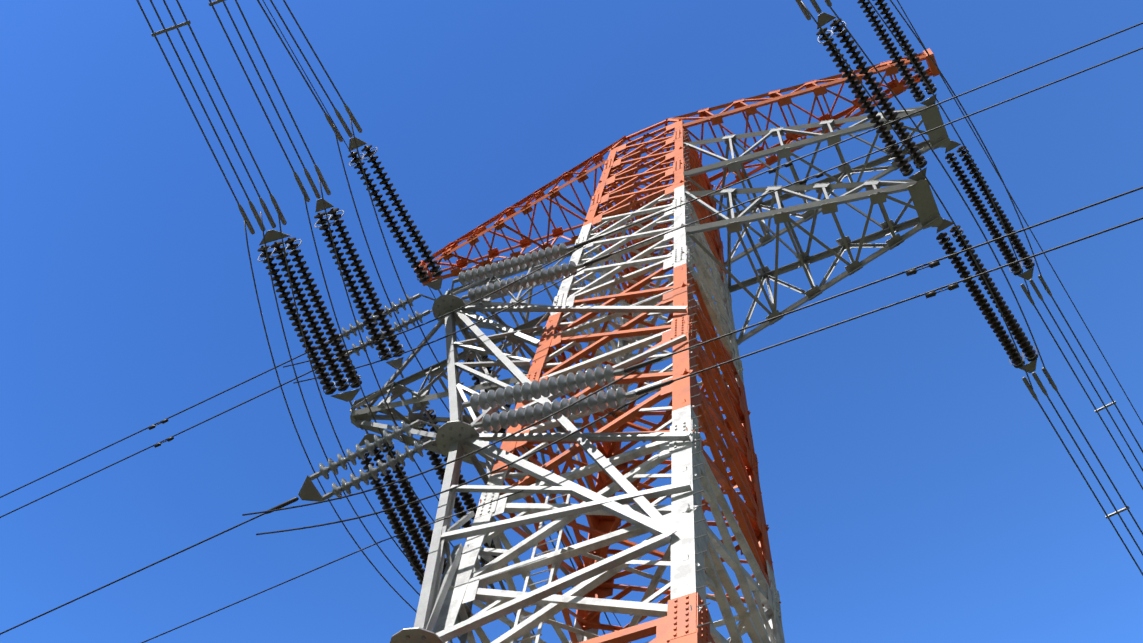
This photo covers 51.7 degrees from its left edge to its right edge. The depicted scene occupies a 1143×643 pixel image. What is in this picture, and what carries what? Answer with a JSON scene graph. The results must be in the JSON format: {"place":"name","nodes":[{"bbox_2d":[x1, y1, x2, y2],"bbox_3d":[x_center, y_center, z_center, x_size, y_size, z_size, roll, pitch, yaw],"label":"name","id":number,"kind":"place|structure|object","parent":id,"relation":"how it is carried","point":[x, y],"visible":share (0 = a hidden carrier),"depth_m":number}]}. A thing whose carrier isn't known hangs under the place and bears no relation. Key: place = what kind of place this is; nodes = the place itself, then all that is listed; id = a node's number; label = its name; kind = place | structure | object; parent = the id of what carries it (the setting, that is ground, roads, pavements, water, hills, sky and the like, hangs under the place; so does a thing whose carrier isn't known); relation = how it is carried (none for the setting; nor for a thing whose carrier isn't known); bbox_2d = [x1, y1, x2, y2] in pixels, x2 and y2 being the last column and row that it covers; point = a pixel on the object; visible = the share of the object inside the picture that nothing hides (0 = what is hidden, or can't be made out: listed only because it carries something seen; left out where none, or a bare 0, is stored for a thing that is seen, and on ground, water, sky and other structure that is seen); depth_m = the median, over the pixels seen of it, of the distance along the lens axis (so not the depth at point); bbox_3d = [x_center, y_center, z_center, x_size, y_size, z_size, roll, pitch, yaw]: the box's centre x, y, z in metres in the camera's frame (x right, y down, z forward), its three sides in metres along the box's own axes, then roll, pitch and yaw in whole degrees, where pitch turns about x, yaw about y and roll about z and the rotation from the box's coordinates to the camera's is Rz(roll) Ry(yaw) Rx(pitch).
{"place":"outdoors","nodes":[
{"label":"outdoors","id":0,"kind":"place"},
{"bbox_2d":[0,0,1142,642],"label":"sky","id":1,"kind":"structure","parent":0,"point":[914,487]},
{"bbox_2d":[136,0,1142,642],"bbox_3d":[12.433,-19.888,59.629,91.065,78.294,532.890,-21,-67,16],"label":"power lines","id":2,"kind":"object","parent":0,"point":[456,336],"visible":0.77,"depth_m":30.66},
{"bbox_2d":[414,48,939,642],"bbox_3d":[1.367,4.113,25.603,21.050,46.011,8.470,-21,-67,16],"label":"tower","id":3,"kind":"structure","parent":0,"point":[680,622],"depth_m":27.35},
{"bbox_2d":[151,0,1129,642],"bbox_3d":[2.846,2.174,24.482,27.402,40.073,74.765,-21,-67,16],"label":"insulator connectors","id":4,"kind":"object","parent":3,"relation":"attached to","point":[309,492],"visible":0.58,"depth_m":30.54},
{"bbox_2d":[0,22,1142,642],"bbox_3d":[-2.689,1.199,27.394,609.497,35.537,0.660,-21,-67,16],"label":"power lines","id":5,"kind":"object","parent":4,"relation":"attached to","point":[654,360],"visible":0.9,"depth_m":25.14},
{"bbox_2d":[257,0,1037,587],"bbox_3d":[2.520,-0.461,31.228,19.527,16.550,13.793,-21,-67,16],"label":"insulators","id":6,"kind":"object","parent":3,"relation":"attached to","point":[985,308],"depth_m":31.36},
{"bbox_2d":[350,104,949,642],"bbox_3d":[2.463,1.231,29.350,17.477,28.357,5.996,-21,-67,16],"label":"tower crossarms","id":7,"kind":"object","parent":3,"relation":"attached to","point":[436,584],"visible":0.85,"depth_m":31.70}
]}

